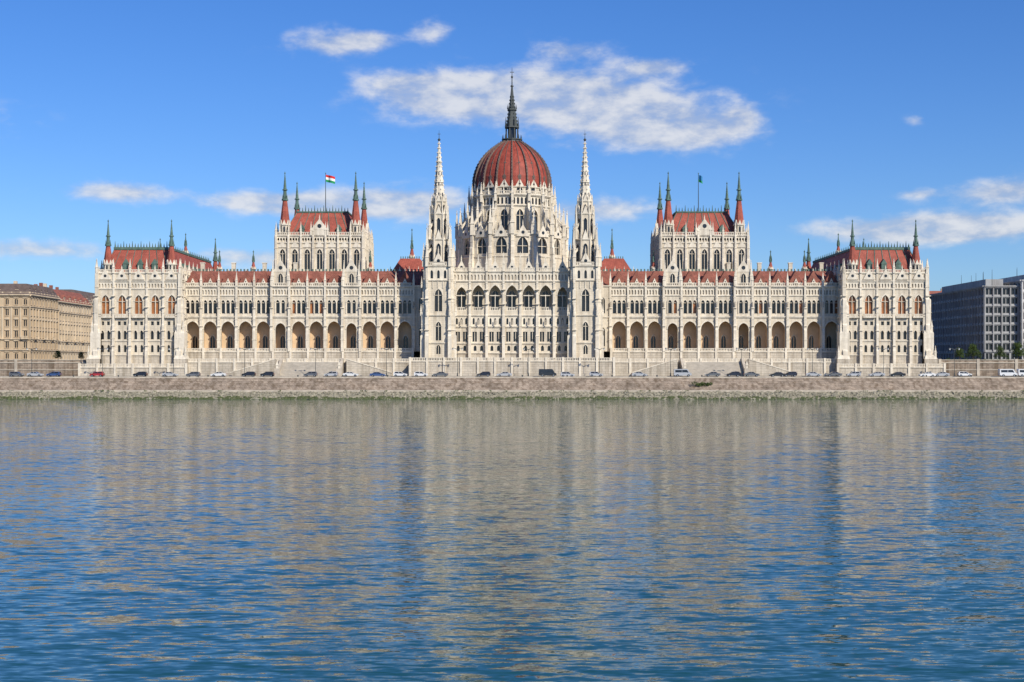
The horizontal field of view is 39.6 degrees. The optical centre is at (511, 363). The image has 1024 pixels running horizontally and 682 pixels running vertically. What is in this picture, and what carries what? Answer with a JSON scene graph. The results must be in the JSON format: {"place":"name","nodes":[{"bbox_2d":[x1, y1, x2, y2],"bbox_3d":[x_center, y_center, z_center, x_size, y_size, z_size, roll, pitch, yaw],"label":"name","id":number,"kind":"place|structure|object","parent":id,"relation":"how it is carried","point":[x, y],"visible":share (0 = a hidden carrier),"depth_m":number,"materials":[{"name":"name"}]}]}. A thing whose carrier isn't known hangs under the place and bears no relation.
{"place":"outdoors","nodes":[
{"label":"outdoors","id":0,"kind":"place"},
{"bbox_2d":[0,281,60,359],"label":"apartment building","id":1,"kind":"structure","parent":0,"point":[29,315],"depth_m":525.73,"materials":[{"name":"beige paint"}]},
{"bbox_2d":[55,287,94,320],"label":"apartment building","id":2,"kind":"structure","parent":0,"point":[89,296],"depth_m":639.99,"materials":[{"name":"beige stone"}]},
{"bbox_2d":[0,399,1023,681],"bbox_3d":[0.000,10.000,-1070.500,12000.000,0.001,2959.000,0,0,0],"label":"river water","id":3,"kind":"structure","parent":0,"point":[510,539],"depth_m":80.47,"materials":[{"name":"teal liquid"}]},
{"bbox_2d":[0,390,1023,398],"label":"rubble shore","id":4,"kind":"structure","parent":0,"point":[193,394],"depth_m":403.56,"materials":[{"name":"stone"}]},
{"bbox_2d":[0,377,1023,391],"bbox_3d":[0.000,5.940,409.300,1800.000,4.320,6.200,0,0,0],"label":"embankment wall","id":5,"kind":"structure","parent":4,"relation":"on","point":[501,384],"depth_m":409.13,"materials":[{"name":"stone"}]},
{"bbox_2d":[691,381,712,385],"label":"shrub","id":6,"kind":"object","parent":5,"relation":"on","point":[701,383],"visible":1,"depth_m":408.25,"materials":[{"name":"green plant"}]},
{"bbox_2d":[9,389,1023,391],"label":"weeds","id":7,"kind":"object","parent":4,"relation":"on","point":[540,390],"visible":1,"depth_m":405.49,"materials":[{"name":"green plant"}]},
{"bbox_2d":[0,376,1023,376],"bbox_3d":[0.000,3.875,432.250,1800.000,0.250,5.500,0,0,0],"label":"pavement","id":8,"kind":"structure","parent":0,"point":[505,376],"depth_m":429.50,"materials":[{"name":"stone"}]},
{"bbox_2d":[9,372,23,376],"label":"parked car","id":9,"kind":"object","parent":8,"relation":"on","point":[13,374],"visible":1,"depth_m":426.96,"materials":[{"name":"grey paint"}]},
{"bbox_2d":[26,348,36,371],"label":"street lamp","id":10,"kind":"object","parent":8,"relation":"on","point":[31,356],"visible":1,"depth_m":430.74,"materials":[{"name":"metal"}]},
{"bbox_2d":[27,372,43,376],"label":"parked car","id":11,"kind":"object","parent":8,"relation":"on","point":[31,374],"visible":0.95,"depth_m":426.91,"materials":[{"name":"silver paint"}]},
{"bbox_2d":[46,372,61,376],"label":"parked car","id":12,"kind":"object","parent":8,"relation":"on","point":[58,374],"visible":1,"depth_m":426.96,"materials":[{"name":"blue paint"}]},
{"bbox_2d":[89,372,104,376],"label":"parked car","id":13,"kind":"object","parent":8,"relation":"on","point":[100,374],"visible":1,"depth_m":426.94,"materials":[{"name":"red paint"}]},
{"bbox_2d":[97,348,107,371],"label":"street lamp","id":14,"kind":"object","parent":8,"relation":"on","point":[102,356],"visible":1,"depth_m":430.74,"materials":[{"name":"metal"}]},
{"bbox_2d":[133,372,147,376],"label":"parked car","id":15,"kind":"object","parent":8,"relation":"on","point":[143,374],"visible":1,"depth_m":426.96,"materials":[{"name":"black paint"}]},
{"bbox_2d":[162,372,178,376],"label":"parked car","id":16,"kind":"object","parent":8,"relation":"on","point":[165,374],"visible":0.97,"depth_m":426.91,"materials":[{"name":"silver paint"}]},
{"bbox_2d":[168,348,178,372],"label":"street lamp","id":17,"kind":"object","parent":8,"relation":"on","point":[173,357],"visible":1,"depth_m":430.74,"materials":[{"name":"metal"}]},
{"bbox_2d":[185,372,200,376],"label":"parked car","id":18,"kind":"object","parent":8,"relation":"on","point":[197,374],"visible":1,"depth_m":417.43,"materials":[{"name":"grey paint"}]},
{"bbox_2d":[210,372,226,376],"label":"parked car","id":19,"kind":"object","parent":8,"relation":"on","point":[222,374],"visible":1,"depth_m":426.90,"materials":[{"name":"white paint"}]},
{"bbox_2d":[239,348,249,374],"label":"street lamp","id":20,"kind":"object","parent":8,"relation":"on","point":[244,357],"visible":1,"depth_m":430.74,"materials":[{"name":"metal"}]},
{"bbox_2d":[241,372,255,376],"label":"parked car","id":21,"kind":"object","parent":8,"relation":"on","point":[249,374],"visible":0.88,"depth_m":426.94,"materials":[{"name":"black paint"}]},
{"bbox_2d":[260,372,274,376],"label":"parked car","id":22,"kind":"object","parent":8,"relation":"on","point":[267,374],"visible":1,"depth_m":426.94,"materials":[{"name":"black paint"}]},
{"bbox_2d":[303,372,317,376],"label":"parked car","id":23,"kind":"object","parent":8,"relation":"on","point":[314,374],"visible":1,"depth_m":426.94,"materials":[{"name":"grey paint"}]},
{"bbox_2d":[310,348,320,371],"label":"street lamp","id":24,"kind":"object","parent":8,"relation":"on","point":[315,356],"visible":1,"depth_m":430.74,"materials":[{"name":"metal"}]},
{"bbox_2d":[324,372,337,376],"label":"parked car","id":25,"kind":"object","parent":8,"relation":"on","point":[335,374],"visible":1,"depth_m":426.94,"materials":[{"name":"silver paint"}]},
{"bbox_2d":[343,372,358,376],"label":"parked car","id":26,"kind":"object","parent":8,"relation":"on","point":[346,374],"visible":0.99,"depth_m":426.91,"materials":[{"name":"white paint"}]},
{"bbox_2d":[369,372,385,376],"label":"parked car","id":27,"kind":"object","parent":8,"relation":"on","point":[373,374],"visible":1,"depth_m":417.40,"materials":[{"name":"blue paint"}]},
{"bbox_2d":[381,348,391,375],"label":"street lamp","id":28,"kind":"object","parent":8,"relation":"on","point":[386,358],"visible":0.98,"depth_m":430.73,"materials":[{"name":"metal"}]},
{"bbox_2d":[393,372,406,376],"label":"parked car","id":29,"kind":"object","parent":8,"relation":"on","point":[395,374],"visible":1,"depth_m":426.94,"materials":[{"name":"white paint"}]},
{"bbox_2d":[414,372,427,376],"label":"parked car","id":30,"kind":"object","parent":8,"relation":"on","point":[416,374],"visible":1,"depth_m":426.94,"materials":[{"name":"white paint"}]},
{"bbox_2d":[433,372,447,376],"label":"parked car","id":31,"kind":"object","parent":8,"relation":"on","point":[444,374],"visible":0.98,"depth_m":426.90,"materials":[{"name":"grey paint"}]},
{"bbox_2d":[452,348,462,375],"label":"street lamp","id":32,"kind":"object","parent":8,"relation":"on","point":[457,358],"visible":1,"depth_m":430.73,"materials":[{"name":"metal"}]},
{"bbox_2d":[477,372,490,376],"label":"parked car","id":33,"kind":"object","parent":8,"relation":"on","point":[483,374],"visible":0.98,"depth_m":426.94,"materials":[{"name":"black paint"}]},
{"bbox_2d":[497,372,511,376],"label":"parked car","id":34,"kind":"object","parent":8,"relation":"on","point":[504,374],"visible":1,"depth_m":426.90,"materials":[{"name":"silver paint"}]},
{"bbox_2d":[523,348,533,375],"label":"street lamp","id":35,"kind":"object","parent":8,"relation":"on","point":[528,358],"visible":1,"depth_m":430.73,"materials":[{"name":"metal"}]},
{"bbox_2d":[539,369,555,376],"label":"parked van","id":36,"kind":"object","parent":8,"relation":"on","point":[546,372],"visible":1,"depth_m":426.84,"materials":[{"name":"black paint"}]},
{"bbox_2d":[560,372,574,376],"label":"parked car","id":37,"kind":"object","parent":8,"relation":"on","point":[562,374],"visible":1,"depth_m":417.43,"materials":[{"name":"silver paint"}]},
{"bbox_2d":[589,372,602,376],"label":"parked car","id":38,"kind":"object","parent":8,"relation":"on","point":[591,374],"visible":1,"depth_m":426.94,"materials":[{"name":"silver paint"}]},
{"bbox_2d":[594,348,604,372],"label":"street lamp","id":39,"kind":"object","parent":8,"relation":"on","point":[599,357],"visible":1,"depth_m":430.73,"materials":[{"name":"metal"}]},
{"bbox_2d":[631,372,646,376],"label":"parked car","id":40,"kind":"object","parent":8,"relation":"on","point":[638,374],"visible":1,"depth_m":426.90,"materials":[{"name":"silver paint"}]},
{"bbox_2d":[665,348,675,375],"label":"street lamp","id":41,"kind":"object","parent":8,"relation":"on","point":[670,358],"visible":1,"depth_m":430.73,"materials":[{"name":"metal"}]},
{"bbox_2d":[673,369,691,376],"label":"parked van","id":42,"kind":"object","parent":8,"relation":"on","point":[681,372],"visible":1,"depth_m":426.84,"materials":[{"name":"white paint"}]},
{"bbox_2d":[704,372,720,376],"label":"parked car","id":43,"kind":"object","parent":8,"relation":"on","point":[716,374],"visible":1,"depth_m":426.90,"materials":[{"name":"grey paint"}]},
{"bbox_2d":[726,372,739,376],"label":"parked car","id":44,"kind":"object","parent":8,"relation":"on","point":[732,374],"visible":1,"depth_m":426.94,"materials":[{"name":"black paint"}]},
{"bbox_2d":[736,348,746,375],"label":"street lamp","id":45,"kind":"object","parent":8,"relation":"on","point":[741,358],"visible":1,"depth_m":430.73,"materials":[{"name":"metal"}]},
{"bbox_2d":[744,372,759,376],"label":"parked car","id":46,"kind":"object","parent":8,"relation":"on","point":[750,374],"visible":0.87,"depth_m":426.90,"materials":[{"name":"grey paint"}]},
{"bbox_2d":[769,372,785,376],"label":"parked car","id":47,"kind":"object","parent":8,"relation":"on","point":[781,374],"visible":1,"depth_m":417.40,"materials":[{"name":"black paint"}]},
{"bbox_2d":[785,372,796,376],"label":"parked car","id":48,"kind":"object","parent":8,"relation":"on","point":[794,374],"visible":0.73,"depth_m":426.96,"materials":[{"name":"black paint"}]},
{"bbox_2d":[807,348,817,371],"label":"street lamp","id":49,"kind":"object","parent":8,"relation":"on","point":[812,356],"visible":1,"depth_m":430.74,"materials":[{"name":"metal"}]},
{"bbox_2d":[805,372,820,376],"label":"parked car","id":50,"kind":"object","parent":8,"relation":"on","point":[808,374],"visible":1,"depth_m":426.90,"materials":[{"name":"silver paint"}]},
{"bbox_2d":[826,372,841,376],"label":"parked car","id":51,"kind":"object","parent":8,"relation":"on","point":[838,374],"visible":0.99,"depth_m":426.91,"materials":[{"name":"grey paint"}]},
{"bbox_2d":[846,372,860,376],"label":"parked car","id":52,"kind":"object","parent":8,"relation":"on","point":[857,374],"visible":1,"depth_m":426.94,"materials":[{"name":"silver paint"}]},
{"bbox_2d":[868,372,884,376],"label":"parked car","id":53,"kind":"object","parent":8,"relation":"on","point":[876,374],"visible":0.95,"depth_m":426.91,"materials":[{"name":"silver paint"}]},
{"bbox_2d":[878,348,888,372],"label":"street lamp","id":54,"kind":"object","parent":8,"relation":"on","point":[883,357],"visible":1,"depth_m":430.74,"materials":[{"name":"metal"}]},
{"bbox_2d":[889,372,905,376],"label":"parked car","id":55,"kind":"object","parent":8,"relation":"on","point":[901,374],"visible":1,"depth_m":426.91,"materials":[{"name":"black paint"}]},
{"bbox_2d":[918,372,935,376],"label":"parked car","id":56,"kind":"object","parent":8,"relation":"on","point":[930,374],"visible":1,"depth_m":417.40,"materials":[{"name":"white paint"}]},
{"bbox_2d":[935,372,949,376],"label":"parked car","id":57,"kind":"object","parent":8,"relation":"on","point":[944,374],"visible":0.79,"depth_m":426.90,"materials":[{"name":"silver paint"}]},
{"bbox_2d":[949,348,959,375],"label":"street lamp","id":58,"kind":"object","parent":8,"relation":"on","point":[954,358],"visible":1,"depth_m":430.74,"materials":[{"name":"metal"}]},
{"bbox_2d":[957,372,971,376],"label":"parked car","id":59,"kind":"object","parent":8,"relation":"on","point":[961,374],"visible":0.98,"depth_m":426.96,"materials":[{"name":"white paint"}]},
{"bbox_2d":[998,369,1017,376],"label":"parked van","id":60,"kind":"object","parent":8,"relation":"on","point":[1006,372],"visible":0.98,"depth_m":426.84,"materials":[{"name":"white paint"}]},
{"bbox_2d":[1016,369,1023,376],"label":"parked van","id":61,"kind":"object","parent":8,"relation":"on","point":[1020,372],"visible":0.99,"depth_m":426.86,"materials":[{"name":"white paint"}]},
{"bbox_2d":[0,0,1023,292],"label":"sky","id":62,"kind":"structure","parent":0,"point":[138,116],"materials":[{"name":"blue"}]},
{"bbox_2d":[28,375,1016,376],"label":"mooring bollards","id":63,"kind":"object","parent":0,"point":[522,375],"visible":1,"depth_m":411.71,"materials":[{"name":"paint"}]},
{"bbox_2d":[929,288,941,293],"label":"apartment building","id":64,"kind":"structure","parent":0,"point":[932,292],"depth_m":617.86,"materials":[{"name":"red stone"}]},
{"bbox_2d":[929,272,1020,359],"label":"office building","id":65,"kind":"structure","parent":0,"point":[983,315],"depth_m":531.23,"materials":[{"name":"grey concrete"}]},
{"bbox_2d":[1002,275,1023,359],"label":"office building","id":66,"kind":"structure","parent":0,"point":[1016,280],"depth_m":521.62,"materials":[{"name":"concrete"}]},
{"label":"ground","id":67,"kind":"structure","parent":0,"visible":0},
{"bbox_2d":[86,219,217,366],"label":"end pavilion","id":68,"kind":"structure","parent":67,"relation":"on","point":[140,316],"depth_m":443.00,"materials":[{"name":"stone"}]},
{"bbox_2d":[78,348,945,375],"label":"terrace","id":69,"kind":"structure","parent":67,"relation":"on","point":[628,362],"depth_m":441.80,"materials":[{"name":"stone"}]},
{"bbox_2d":[185,255,422,350],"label":"wing facade","id":70,"kind":"structure","parent":69,"relation":"on","point":[277,310],"depth_m":450.00,"materials":[{"name":"white stone"}]},
{"bbox_2d":[190,229,423,359],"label":"wing roof","id":71,"kind":"structure","parent":70,"relation":"on","point":[410,265],"depth_m":457.54,"materials":[{"name":"red tile"}]},
{"bbox_2d":[274,173,373,270],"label":"chamber tower","id":72,"kind":"structure","parent":71,"relation":"on","point":[320,240],"depth_m":460.30,"materials":[{"name":"white stone"}]},
{"bbox_2d":[325,173,334,210],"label":"flag","id":73,"kind":"object","parent":72,"relation":"on","point":[329,179],"visible":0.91,"depth_m":474.92,"materials":[{"name":"fabric"}]},
{"bbox_2d":[420,138,456,357],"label":"spire tower","id":74,"kind":"structure","parent":69,"relation":"on","point":[438,329],"depth_m":439.70,"materials":[{"name":"white stone"}]},
{"bbox_2d":[423,252,600,357],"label":"central facade","id":75,"kind":"structure","parent":69,"relation":"on","point":[511,311],"depth_m":444.00,"materials":[{"name":"stone"}]},
{"bbox_2d":[454,180,569,270],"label":"drum","id":76,"kind":"object","parent":75,"relation":"on","point":[513,222],"visible":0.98,"depth_m":466.95,"materials":[{"name":"white stone"}]},
{"bbox_2d":[472,140,551,189],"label":"dome","id":77,"kind":"structure","parent":76,"relation":"on","point":[508,161],"depth_m":470.60,"materials":[{"name":"red tile"}]},
{"bbox_2d":[502,72,521,140],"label":"dome spire","id":78,"kind":"structure","parent":77,"relation":"on","point":[511,125],"depth_m":478.93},
{"bbox_2d":[567,138,603,357],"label":"spire tower","id":79,"kind":"structure","parent":69,"relation":"on","point":[585,329],"depth_m":439.70,"materials":[{"name":"white stone"}]},
{"bbox_2d":[600,229,833,359],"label":"wing roof","id":80,"kind":"structure","parent":69,"relation":"on","point":[612,264],"depth_m":457.54,"materials":[{"name":"red tile"}]},
{"bbox_2d":[650,173,749,270],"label":"chamber tower","id":81,"kind":"structure","parent":80,"relation":"on","point":[703,240],"depth_m":460.30,"materials":[{"name":"white stone"}]},
{"bbox_2d":[698,173,701,210],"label":"flag","id":82,"kind":"object","parent":81,"relation":"on","point":[700,178],"visible":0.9,"depth_m":474.89,"materials":[{"name":"fabric"}]},
{"bbox_2d":[601,255,838,350],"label":"wing facade","id":83,"kind":"structure","parent":69,"relation":"on","point":[746,310],"depth_m":450.00,"materials":[{"name":"white stone"}]},
{"bbox_2d":[806,219,937,366],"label":"end pavilion","id":84,"kind":"structure","parent":67,"relation":"on","point":[884,300],"depth_m":443.00,"materials":[{"name":"stone"}]},
{"bbox_3d":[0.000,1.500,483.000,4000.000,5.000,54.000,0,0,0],"label":"upper terrain","id":85,"kind":"structure","parent":0,"visible":0},
{"bbox_2d":[0,359,85,375],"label":"retaining wall","id":86,"kind":"structure","parent":85,"relation":"on","point":[64,367],"depth_m":446.00,"materials":[{"name":"stone"}]},
{"bbox_2d":[54,350,62,358],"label":"tree","id":87,"kind":"object","parent":85,"relation":"on","point":[58,355],"visible":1,"depth_m":469.73,"materials":[{"name":"green plant"}]},
{"bbox_2d":[43,283,92,359],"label":"apartment building","id":88,"kind":"structure","parent":85,"relation":"on","point":[75,319],"depth_m":590.30,"materials":[{"name":"beige paint"}]},
{"bbox_2d":[78,352,83,358],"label":"tree","id":89,"kind":"object","parent":85,"relation":"on","point":[80,355],"visible":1,"depth_m":471.86,"materials":[{"name":"green plant"}]},
{"bbox_2d":[955,347,964,358],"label":"tree","id":90,"kind":"object","parent":85,"relation":"on","point":[959,352],"visible":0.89,"depth_m":466.55,"materials":[{"name":"green plant"}]},
{"bbox_2d":[965,344,982,357],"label":"tree","id":91,"kind":"object","parent":85,"relation":"on","point":[973,348],"visible":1,"depth_m":471.50,"materials":[{"name":"green plant"}]},
{"bbox_2d":[938,359,1023,375],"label":"retaining wall","id":92,"kind":"structure","parent":85,"relation":"on","point":[977,367],"depth_m":446.00,"materials":[{"name":"stone"}]},
{"bbox_2d":[946,358,1022,359],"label":"hedge","id":93,"kind":"object","parent":92,"relation":"on","point":[980,359],"visible":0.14,"depth_m":451.60,"materials":[{"name":"green plant"}]},
{"bbox_2d":[993,346,1007,359],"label":"tree","id":94,"kind":"object","parent":85,"relation":"on","point":[1000,350],"visible":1,"depth_m":465.60,"materials":[{"name":"green plant"}]},
{"bbox_2d":[1010,342,1023,359],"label":"tree","id":95,"kind":"object","parent":85,"relation":"on","point":[1017,349],"visible":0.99,"depth_m":468.73,"materials":[{"name":"green plant"}]}
]}

